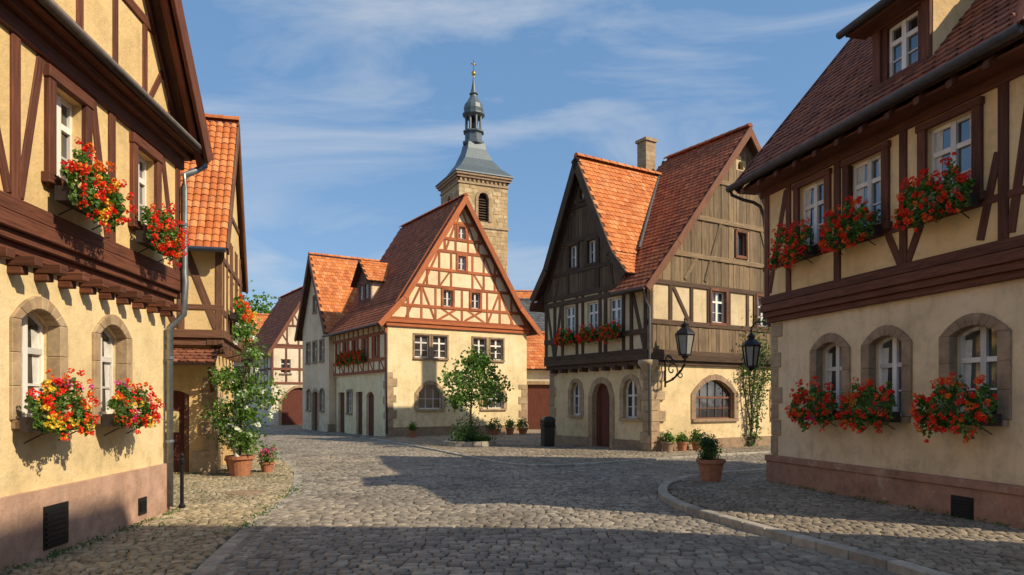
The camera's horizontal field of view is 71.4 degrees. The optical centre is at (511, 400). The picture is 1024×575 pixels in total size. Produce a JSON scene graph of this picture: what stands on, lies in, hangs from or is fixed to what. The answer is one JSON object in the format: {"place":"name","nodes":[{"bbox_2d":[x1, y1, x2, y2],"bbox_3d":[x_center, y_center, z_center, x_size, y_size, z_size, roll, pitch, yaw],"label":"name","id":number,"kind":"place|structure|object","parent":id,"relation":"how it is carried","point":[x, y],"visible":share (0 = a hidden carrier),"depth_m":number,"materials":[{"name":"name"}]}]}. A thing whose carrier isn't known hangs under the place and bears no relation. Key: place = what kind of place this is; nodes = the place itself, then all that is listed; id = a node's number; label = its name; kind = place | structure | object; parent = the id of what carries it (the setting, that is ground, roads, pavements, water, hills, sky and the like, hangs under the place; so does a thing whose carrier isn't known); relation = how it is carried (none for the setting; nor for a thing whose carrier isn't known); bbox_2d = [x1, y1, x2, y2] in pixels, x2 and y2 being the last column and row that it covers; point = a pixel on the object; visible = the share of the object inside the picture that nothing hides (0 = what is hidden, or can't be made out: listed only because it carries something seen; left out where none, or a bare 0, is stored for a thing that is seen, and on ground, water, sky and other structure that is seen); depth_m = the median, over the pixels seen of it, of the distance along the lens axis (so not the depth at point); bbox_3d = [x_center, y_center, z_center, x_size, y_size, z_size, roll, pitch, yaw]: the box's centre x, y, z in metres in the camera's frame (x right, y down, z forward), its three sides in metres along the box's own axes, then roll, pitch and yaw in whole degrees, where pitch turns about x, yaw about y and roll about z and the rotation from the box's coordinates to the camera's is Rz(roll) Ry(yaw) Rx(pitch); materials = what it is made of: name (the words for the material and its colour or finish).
{"place":"outdoors","nodes":[
{"label":"outdoors","id":0,"kind":"place"},
{"bbox_2d":[0,445,294,574],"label":"cobblestone pavement","id":1,"kind":"structure","parent":0,"point":[107,555],"depth_m":9.30,"materials":[{"name":"stone"}]},
{"bbox_2d":[0,463,171,572],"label":"plinth","id":2,"kind":"structure","parent":1,"relation":"on","point":[102,505],"depth_m":8.64,"materials":[{"name":"paint"}]},
{"bbox_2d":[0,259,164,496],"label":"wall","id":3,"kind":"structure","parent":2,"relation":"on","point":[49,459],"depth_m":8.70,"materials":[{"name":"beige paint"}]},
{"bbox_2d":[9,296,132,419],"bbox_3d":[-5.148,-0.477,6.059,0.145,1.354,7.940,0,0,-4],"label":"window surround","id":4,"kind":"object","parent":3,"relation":"attached to","point":[46,310],"visible":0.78,"depth_m":8.23,"materials":[{"name":"stone"}]},
{"bbox_2d":[21,94,145,416],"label":"window frames","id":5,"kind":"structure","parent":3,"relation":"attached to","point":[39,350],"depth_m":8.18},
{"bbox_2d":[19,368,100,443],"bbox_3d":[-4.911,0.043,7.832,0.539,0.828,1.064,0,0,0],"label":"flower box","id":6,"kind":"object","parent":5,"relation":"attached to","point":[80,419],"visible":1,"depth_m":7.67,"materials":[{"name":"red plant"}]},
{"bbox_2d":[31,330,108,410],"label":"curtains","id":7,"kind":"object","parent":5,"relation":"attached to","point":[34,338],"visible":0.4,"depth_m":8.17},
{"bbox_2d":[28,104,141,413],"bbox_3d":[-5.179,-3.125,6.107,0.260,6.584,8.334,0,0,-4],"label":"window glass","id":8,"kind":"object","parent":5,"relation":"in","point":[32,325],"visible":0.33,"depth_m":8.26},
{"bbox_2d":[102,378,164,435],"bbox_3d":[-4.989,0.077,9.478,0.599,0.759,1.002,0,0,0],"label":"flower box","id":9,"kind":"object","parent":5,"relation":"attached to","point":[129,417],"visible":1,"depth_m":9.32,"materials":[{"name":"red plant"}]},
{"bbox_2d":[0,24,174,267],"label":"wall","id":10,"kind":"structure","parent":3,"relation":"on","point":[39,193],"depth_m":8.00,"materials":[{"name":"paint"}]},
{"bbox_2d":[0,1,183,281],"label":"timber frame","id":11,"kind":"object","parent":10,"relation":"attached to","point":[69,78],"visible":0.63,"depth_m":7.91,"materials":[{"name":"wood"}]},
{"bbox_2d":[55,136,137,233],"bbox_3d":[-4.721,-2.451,8.152,0.563,1.029,1.122,0,0,0],"label":"flower box","id":12,"kind":"object","parent":10,"relation":"attached to","point":[93,207],"visible":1,"depth_m":7.93,"materials":[{"name":"red plant"}]},
{"bbox_2d":[0,0,194,160],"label":"timber cornice","id":13,"kind":"structure","parent":10,"relation":"attached to","point":[43,22],"depth_m":8.33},
{"bbox_2d":[54,0,167,111],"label":"wall gable","id":14,"kind":"structure","parent":10,"relation":"on","point":[97,21],"depth_m":9.43,"materials":[{"name":"paint"}]},
{"bbox_2d":[76,0,177,121],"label":"timber gable","id":15,"kind":"structure","parent":14,"relation":"attached to","point":[149,23],"depth_m":10.01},
{"bbox_2d":[136,202,189,266],"bbox_3d":[-4.846,-2.321,9.988,0.553,0.865,1.041,0,0,0],"label":"flower box","id":16,"kind":"object","parent":10,"relation":"attached to","point":[170,246],"visible":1,"depth_m":9.78,"materials":[{"name":"red plant"}]},
{"bbox_2d":[0,206,181,316],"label":"timber band","id":17,"kind":"object","parent":3,"relation":"on","point":[47,254],"visible":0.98,"depth_m":8.33,"materials":[{"name":"wood"}]},
{"bbox_2d":[43,496,146,550],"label":"vent grilles","id":18,"kind":"object","parent":2,"relation":"attached to","point":[55,525],"visible":1,"depth_m":8.08,"materials":[{"name":"metal"}]},
{"bbox_2d":[165,113,248,473],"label":"timbered cottage","id":19,"kind":"structure","parent":1,"relation":"on","point":[217,275],"depth_m":16.91,"materials":[{"name":"paint"}]},
{"bbox_2d":[165,391,222,471],"bbox_3d":[-8.035,0.700,18.034,0.918,2.060,2.542,0,0,0],"label":"door","id":20,"kind":"structure","parent":19,"relation":"in","point":[178,396],"depth_m":16.91,"materials":[{"name":"brown wood"}]},
{"bbox_2d":[200,318,286,475],"bbox_3d":[-6.199,-0.092,16.627,2.008,3.684,2.011,0,0,0],"label":"potted rose tree","id":21,"kind":"object","parent":1,"relation":"on","point":[240,464],"visible":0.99,"depth_m":16.34,"materials":[{"name":"green plant"}]},
{"bbox_2d":[2,462,1023,572],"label":"grass tufts","id":22,"kind":"object","parent":1,"relation":"on","point":[56,554],"visible":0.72,"depth_m":10.14,"materials":[{"name":"green plant"}]},
{"bbox_2d":[160,0,213,165],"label":"timber barge","id":23,"kind":"object","parent":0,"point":[177,32],"visible":1,"depth_m":10.62},
{"bbox_2d":[166,163,207,506],"bbox_3d":[-5.114,-1.153,11.289,0.230,5.606,0.677,0,0,44],"label":"downspout","id":24,"kind":"object","parent":23,"relation":"attached to","point":[169,333],"visible":0.88,"depth_m":11.11,"materials":[{"name":"metal"}]},
{"bbox_2d":[241,289,301,359],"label":"roof","id":25,"kind":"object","parent":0,"point":[276,318],"visible":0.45,"depth_m":53.70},
{"bbox_2d":[234,422,382,441],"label":"cobblestone road","id":26,"kind":"structure","parent":0,"point":[287,433],"depth_m":35.38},
{"bbox_2d":[246,356,269,424],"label":"wall","id":27,"kind":"structure","parent":26,"relation":"on","point":[265,418],"depth_m":52.13,"materials":[{"name":"paint"}]},
{"bbox_2d":[246,297,302,384],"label":"timber frame","id":28,"kind":"object","parent":27,"relation":"on","point":[286,346],"visible":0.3,"depth_m":50.58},
{"bbox_2d":[270,310,302,424],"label":"wall front","id":29,"kind":"structure","parent":26,"relation":"on","point":[292,355],"depth_m":50.61,"materials":[{"name":"paint"}]},
{"bbox_2d":[279,385,302,424],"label":"door surround","id":30,"kind":"object","parent":29,"relation":"attached to","point":[282,397],"visible":0.45,"depth_m":50.35,"materials":[{"name":"stone"}]},
{"bbox_2d":[282,388,302,424],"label":"door","id":31,"kind":"structure","parent":30,"relation":"attached to","point":[292,409],"depth_m":50.96,"materials":[{"name":"brown wood"}]},
{"bbox_2d":[303,279,326,431],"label":"wall","id":32,"kind":"structure","parent":26,"relation":"on","point":[315,375],"depth_m":41.78,"materials":[{"name":"paint"}]},
{"bbox_2d":[296,255,357,340],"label":"roof boards","id":33,"kind":"object","parent":32,"relation":"on","point":[303,309],"visible":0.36,"depth_m":42.19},
{"bbox_2d":[310,255,357,332],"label":"roof","id":34,"kind":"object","parent":33,"relation":"attached to","point":[339,278],"visible":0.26,"depth_m":40.80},
{"bbox_2d":[327,335,334,423],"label":"wall front","id":35,"kind":"structure","parent":26,"relation":"on","point":[330,388],"depth_m":39.34,"materials":[{"name":"paint"}]},
{"bbox_2d":[335,326,526,435],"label":"wall","id":36,"kind":"structure","parent":26,"relation":"on","point":[411,374],"depth_m":35.04,"materials":[{"name":"paint"}]},
{"bbox_2d":[334,325,385,376],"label":"wall side","id":37,"kind":"structure","parent":36,"relation":"on","point":[370,350],"depth_m":35.47,"materials":[{"name":"paint"}]},
{"bbox_2d":[338,227,501,412],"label":"window frames","id":38,"kind":"structure","parent":36,"relation":"attached to","point":[439,343],"depth_m":35.29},
{"bbox_2d":[346,228,500,411],"bbox_3d":[-5.032,-3.975,36.576,8.983,9.184,5.024,0,0,0],"label":"window glass","id":39,"kind":"object","parent":38,"relation":"in","point":[425,392],"visible":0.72,"depth_m":34.74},
{"bbox_2d":[346,333,504,412],"bbox_3d":[-4.596,-1.290,35.900,8.437,3.880,4.070,0,0,0],"label":"window surround","id":40,"kind":"object","parent":36,"relation":"attached to","point":[430,345],"visible":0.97,"depth_m":35.65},
{"bbox_2d":[333,198,529,376],"bbox_3d":[-4.550,-5.684,38.491,8.155,8.699,7.887,0,0,-33],"label":"timber frame","id":41,"kind":"object","parent":36,"relation":"on","point":[439,323],"visible":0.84,"depth_m":35.22,"materials":[{"name":"wood"}]},
{"bbox_2d":[337,199,537,335],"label":"roof boards","id":42,"kind":"object","parent":41,"relation":"on","point":[359,269],"visible":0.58,"depth_m":37.19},
{"bbox_2d":[325,198,462,334],"bbox_3d":[-4.387,-6.792,38.229,9.149,6.506,7.850,0,0,-33],"label":"roof","id":43,"kind":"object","parent":42,"relation":"attached to","point":[418,249],"visible":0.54,"depth_m":36.39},
{"bbox_2d":[378,195,541,335],"bbox_3d":[-2.261,-6.726,34.905,9.146,6.681,0.070,0,0,-33],"label":"timber barge","id":44,"kind":"object","parent":42,"relation":"attached to","point":[384,319],"visible":1,"depth_m":34.70},
{"bbox_2d":[392,208,523,324],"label":"wall gable","id":45,"kind":"structure","parent":41,"relation":"on","point":[461,280],"depth_m":35.27,"materials":[{"name":"paint"}]},
{"bbox_2d":[383,372,526,426],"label":"quoins","id":46,"kind":"object","parent":36,"relation":"attached to","point":[391,396],"visible":0.92,"depth_m":33.34,"materials":[{"name":"stone"}]},
{"bbox_2d":[527,370,549,380],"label":"wall front","id":47,"kind":"structure","parent":26,"relation":"on","point":[538,375],"depth_m":41.62,"materials":[{"name":"paint"}]},
{"bbox_2d":[527,381,549,423],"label":"window surround","id":48,"kind":"object","parent":47,"relation":"attached to","point":[538,382],"visible":0.15,"depth_m":41.57,"materials":[{"name":"stone"}]},
{"bbox_2d":[528,385,549,428],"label":"door","id":49,"kind":"structure","parent":48,"relation":"attached to","point":[538,402],"depth_m":41.75,"materials":[{"name":"brown wood"}]},
{"bbox_2d":[38,463,846,574],"bbox_3d":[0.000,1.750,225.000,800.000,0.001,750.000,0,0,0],"label":"ground","id":50,"kind":"structure","parent":0,"point":[220,545],"depth_m":8.43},
{"bbox_2d":[191,445,301,574],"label":"gutter stones","id":51,"kind":"object","parent":50,"relation":"on","point":[211,562],"visible":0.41,"depth_m":9.14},
{"bbox_2d":[359,437,770,467],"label":"kerb","id":52,"kind":"structure","parent":50,"relation":"on","point":[549,465],"depth_m":20.74,"materials":[{"name":"stone"}]},
{"bbox_2d":[658,468,951,574],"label":"kerb","id":53,"kind":"structure","parent":50,"relation":"on","point":[892,564],"depth_m":8.54,"materials":[{"name":"stone"}]},
{"bbox_2d":[435,60,513,273],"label":"church tower","id":54,"kind":"structure","parent":0,"point":[479,177],"depth_m":76.89,"materials":[{"name":"stone"}]},
{"bbox_2d":[182,0,879,312],"label":"sky","id":55,"kind":"structure","parent":0,"point":[351,118],"materials":[{"name":"blue"}]},
{"bbox_2d":[527,334,545,368],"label":"roof","id":56,"kind":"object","parent":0,"point":[536,356],"visible":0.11,"depth_m":42.53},
{"bbox_2d":[199,442,900,574],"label":"cobblestone road","id":57,"kind":"structure","parent":0,"point":[350,487],"depth_m":9.88,"materials":[{"name":"stone"}]},
{"bbox_2d":[371,429,770,464],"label":"cobblestone plaza","id":58,"kind":"structure","parent":0,"point":[527,448],"depth_m":23.95,"materials":[{"name":"stone"}]},
{"bbox_2d":[443,407,497,446],"bbox_3d":[-1.566,1.094,26.712,2.132,1.871,1.697,0,0,-27],"label":"flower bed","id":59,"kind":"object","parent":58,"relation":"on","point":[464,437],"visible":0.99,"depth_m":26.39,"materials":[{"name":"plant"}]},
{"bbox_2d":[437,345,513,440],"bbox_3d":[-1.567,-0.245,26.822,3.142,3.694,3.295,0,0,-32],"label":"young tree","id":60,"kind":"object","parent":59,"relation":"on","point":[473,363],"visible":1,"depth_m":26.39,"materials":[{"name":"green plant"}]},
{"bbox_2d":[668,469,1023,574],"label":"cobblestone pavement","id":61,"kind":"structure","parent":0,"point":[1001,544],"depth_m":9.45,"materials":[{"name":"stone"}]},
{"bbox_2d":[694,432,725,481],"bbox_3d":[4.037,1.124,14.515,0.623,1.051,0.611,0,0,16],"label":"potted plant","id":62,"kind":"object","parent":61,"relation":"on","point":[710,468],"visible":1,"depth_m":14.38,"materials":[{"name":"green plant"}]},
{"bbox_2d":[766,460,1023,529],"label":"plinth","id":63,"kind":"structure","parent":61,"relation":"on","point":[995,507],"depth_m":11.00,"materials":[{"name":"paint"}]},
{"bbox_2d":[765,454,1023,495],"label":"plinth band","id":64,"kind":"object","parent":63,"relation":"on","point":[1012,489],"visible":0.83,"depth_m":10.81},
{"bbox_2d":[772,278,1023,485],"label":"wall","id":65,"kind":"structure","parent":63,"relation":"on","point":[923,323],"depth_m":10.81,"materials":[{"name":"beige paint"}]},
{"bbox_2d":[741,321,770,370],"bbox_3d":[5.176,-1.143,14.847,0.778,1.045,0.361,0,0,33],"label":"wall lantern","id":66,"kind":"object","parent":65,"relation":"attached to","point":[751,346],"depth_m":14.86,"materials":[{"name":"metal"}]},
{"bbox_2d":[771,323,782,453],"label":"quoins","id":67,"kind":"object","parent":65,"relation":"attached to","point":[776,390],"visible":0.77,"depth_m":14.26,"materials":[{"name":"stone"}]},
{"bbox_2d":[741,38,1023,304],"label":"timber frame","id":68,"kind":"object","parent":65,"relation":"on","point":[987,198],"visible":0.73,"depth_m":10.57,"materials":[{"name":"wood"}]},
{"bbox_2d":[767,217,815,269],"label":"flower box","id":69,"kind":"object","parent":68,"relation":"attached to","point":[793,252],"visible":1,"depth_m":12.92,"materials":[{"name":"red plant"}]},
{"bbox_2d":[818,195,880,254],"bbox_3d":[5.417,-2.894,11.608,0.553,0.964,1.221,0,0,-14],"label":"flower box","id":70,"kind":"object","parent":68,"relation":"attached to","point":[858,233],"visible":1,"depth_m":11.46,"materials":[{"name":"red plant"}]},
{"bbox_2d":[726,0,1023,228],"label":"gutter","id":71,"kind":"object","parent":68,"relation":"attached to","point":[995,41],"visible":0.77,"depth_m":10.69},
{"bbox_2d":[770,37,1023,295],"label":"wall","id":72,"kind":"structure","parent":68,"relation":"on","point":[959,231],"depth_m":10.54,"materials":[{"name":"beige paint"}]},
{"bbox_2d":[890,151,977,232],"bbox_3d":[5.838,-2.900,9.965,0.518,1.026,1.305,0,0,-14],"label":"flower box","id":73,"kind":"object","parent":68,"relation":"attached to","point":[947,203],"visible":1,"depth_m":9.82,"materials":[{"name":"red plant"}]},
{"bbox_2d":[760,247,1023,322],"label":"timber band","id":74,"kind":"object","parent":65,"relation":"attached to","point":[1002,266],"visible":0.94,"depth_m":10.77,"materials":[{"name":"wood"}]},
{"bbox_2d":[804,11,996,412],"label":"window frames","id":75,"kind":"structure","parent":65,"relation":"attached to","point":[984,359],"depth_m":11.20,"materials":[{"name":"wood"}]},
{"bbox_2d":[784,376,840,432],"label":"flower box","id":76,"kind":"object","parent":75,"relation":"attached to","point":[818,414],"visible":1,"depth_m":12.54,"materials":[{"name":"red plant"}]},
{"bbox_2d":[835,377,900,433],"bbox_3d":[5.641,0.068,11.408,0.534,0.940,1.157,0,0,-14],"label":"flower box","id":77,"kind":"object","parent":75,"relation":"attached to","point":[855,416],"visible":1,"depth_m":11.28,"materials":[{"name":"red plant"}]},
{"bbox_2d":[807,118,972,412],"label":"curtains","id":78,"kind":"object","parent":75,"relation":"attached to","point":[939,147],"visible":0.3,"depth_m":11.47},
{"bbox_2d":[810,16,997,413],"bbox_3d":[6.073,-2.800,11.402,0.260,6.034,3.904,0,0,-14],"label":"window glass","id":79,"kind":"object","parent":75,"relation":"attached to","point":[964,152],"visible":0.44,"depth_m":10.74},
{"bbox_2d":[909,372,1000,443],"bbox_3d":[6.031,0.101,9.799,0.542,1.005,1.304,0,0,-14],"label":"flower box","id":80,"kind":"object","parent":75,"relation":"attached to","point":[933,417],"visible":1,"depth_m":9.68,"materials":[{"name":"red plant"}]},
{"bbox_2d":[882,5,920,81],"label":"dormer wall","id":81,"kind":"structure","parent":0,"point":[885,54],"depth_m":11.21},
{"label":"plaza bed","id":82,"kind":"object","parent":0,"visible":0},
{"bbox_2d":[385,424,528,436],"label":"plinth","id":83,"kind":"structure","parent":82,"relation":"on","point":[422,431],"depth_m":34.39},
{"bbox_2d":[550,364,770,439],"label":"wall","id":84,"kind":"structure","parent":82,"relation":"on","point":[675,404],"depth_m":25.44,"materials":[{"name":"paint"}]},
{"bbox_2d":[596,384,609,446],"bbox_3d":[3.419,0.540,25.954,0.075,2.380,0.992,0,0,-33],"label":"door","id":85,"kind":"structure","parent":84,"relation":"attached to","point":[602,417],"depth_m":26.06,"materials":[{"name":"brown wood"}]},
{"bbox_2d":[549,365,665,451],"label":"quoins","id":86,"kind":"object","parent":84,"relation":"attached to","point":[651,443],"visible":0.72,"depth_m":23.77,"materials":[{"name":"stone"}]},
{"bbox_2d":[548,159,752,356],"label":"wall gable","id":87,"kind":"structure","parent":84,"relation":"on","point":[660,305],"depth_m":24.88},
{"bbox_2d":[547,184,621,297],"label":"weatherboards","id":88,"kind":"object","parent":87,"relation":"attached to","point":[581,222],"visible":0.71,"depth_m":26.40,"materials":[{"name":"brown wood"}]},
{"bbox_2d":[569,235,765,417],"bbox_3d":[6.485,-3.600,26.116,8.663,8.434,3.509,0,0,0],"label":"window glass","id":89,"kind":"object","parent":87,"relation":"attached to","point":[711,401],"visible":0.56,"depth_m":25.55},
{"bbox_2d":[653,149,770,354],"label":"gable boards","id":90,"kind":"object","parent":87,"relation":"attached to","point":[723,204],"visible":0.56,"depth_m":25.30,"materials":[{"name":"brown wood"}]},
{"bbox_2d":[710,229,771,329],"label":"timber trim","id":91,"kind":"structure","parent":90,"relation":"attached to","point":[726,291],"depth_m":25.66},
{"bbox_2d":[664,143,763,281],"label":"timber gable","id":92,"kind":"structure","parent":87,"relation":"attached to","point":[711,257],"depth_m":25.21,"materials":[{"name":"brown wood"}]},
{"bbox_2d":[543,179,770,373],"bbox_3d":[6.707,-4.882,28.353,9.170,7.625,5.991,0,0,-33],"label":"timber frame","id":93,"kind":"object","parent":84,"relation":"on","point":[618,360],"visible":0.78,"depth_m":25.54,"materials":[{"name":"wood"}]},
{"bbox_2d":[529,132,757,312],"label":"roof boards","id":94,"kind":"object","parent":93,"relation":"on","point":[538,306],"visible":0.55,"depth_m":26.46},
{"bbox_2d":[530,156,626,302],"bbox_3d":[2.274,-6.429,26.236,0.070,5.072,5.749,0,0,-33],"label":"timber barge","id":95,"kind":"object","parent":94,"relation":"on","point":[576,169],"visible":1,"depth_m":25.99},
{"bbox_2d":[579,159,657,272],"bbox_3d":[4.169,-6.506,27.448,4.419,4.875,5.741,0,0,-33],"label":"roof","id":96,"kind":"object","parent":94,"relation":"on","point":[646,190],"visible":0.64,"depth_m":26.07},
{"bbox_2d":[529,129,747,309],"bbox_3d":[6.723,-6.693,28.395,10.153,6.207,6.723,0,0,-33],"label":"roof","id":97,"kind":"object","parent":94,"relation":"on","point":[681,191],"visible":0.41,"depth_m":25.48,"materials":[{"name":"tile"}]},
{"bbox_2d":[635,136,656,170],"bbox_3d":[5.556,-9.217,29.474,0.640,3.126,0.640,0,0,-33],"label":"chimney","id":98,"kind":"object","parent":94,"relation":"on","point":[646,152],"visible":0.39,"depth_m":29.28,"materials":[{"name":"stone"}]},
{"bbox_2d":[645,127,761,290],"bbox_3d":[8.550,-6.642,25.537,10.150,6.355,0.060,0,0,-33],"label":"timber barge","id":99,"kind":"object","parent":94,"relation":"attached to","point":[674,248],"visible":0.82,"depth_m":24.17},
{"bbox_2d":[567,195,767,417],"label":"window frames","id":100,"kind":"structure","parent":84,"relation":"attached to","point":[617,309],"depth_m":25.89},
{"bbox_2d":[664,316,694,386],"bbox_3d":[5.413,-1.599,23.319,1.220,2.299,0.646,0,0,38],"label":"wall street lamp","id":101,"kind":"object","parent":84,"relation":"attached to","point":[684,335],"visible":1,"depth_m":23.03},
{"bbox_2d":[691,374,771,418],"bbox_3d":[8.635,-0.148,26.312,5.820,1.597,0.145,0,0,-33],"label":"window surround","id":102,"kind":"object","parent":84,"relation":"attached to","point":[726,383],"visible":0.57,"depth_m":25.59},
{"bbox_2d":[733,310,770,446],"bbox_3d":[8.936,-0.733,26.309,2.598,5.631,1.362,0,0,-21],"label":"climbing plant","id":103,"kind":"object","parent":84,"relation":"attached to","point":[752,434],"visible":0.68,"depth_m":26.14,"materials":[{"name":"green plant"}]},
{"bbox_2d":[555,435,770,450],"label":"plinth","id":104,"kind":"structure","parent":82,"relation":"on","point":[638,445],"depth_m":25.85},
{"bbox_3d":[-9.724,-1.100,5.656,9.412,5.700,11.053,0,0,0],"label":"wall end","id":105,"kind":"object","parent":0,"visible":0},
{"bbox_2d":[151,0,194,159],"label":"roof boards","id":106,"kind":"object","parent":105,"relation":"on","point":[168,57],"depth_m":10.60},
{"bbox_2d":[37,0,202,154],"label":"gutter","id":107,"kind":"object","parent":106,"relation":"attached to","point":[70,24],"visible":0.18,"depth_m":8.44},
{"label":"wall end","id":108,"kind":"object","parent":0,"visible":0},
{"bbox_2d":[737,0,1023,188],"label":"roof boards","id":109,"kind":"object","parent":108,"relation":"on","point":[1009,42],"visible":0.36,"depth_m":10.78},
{"bbox_2d":[738,43,1023,194],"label":"timber soffit","id":110,"kind":"structure","parent":109,"relation":"attached to","point":[1011,58],"depth_m":10.50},
{"bbox_2d":[741,0,1023,177],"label":"roof","id":111,"kind":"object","parent":109,"relation":"on","point":[1002,14],"visible":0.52,"depth_m":12.37,"materials":[{"name":"tile"}]},
{"bbox_2d":[848,0,932,92],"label":"timber dormer","id":112,"kind":"object","parent":111,"relation":"on","point":[874,27],"visible":0.66,"depth_m":10.89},
{"bbox_2d":[933,0,974,54],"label":"dormer cheek","id":113,"kind":"object","parent":111,"relation":"on","point":[948,15],"visible":0.16,"depth_m":10.40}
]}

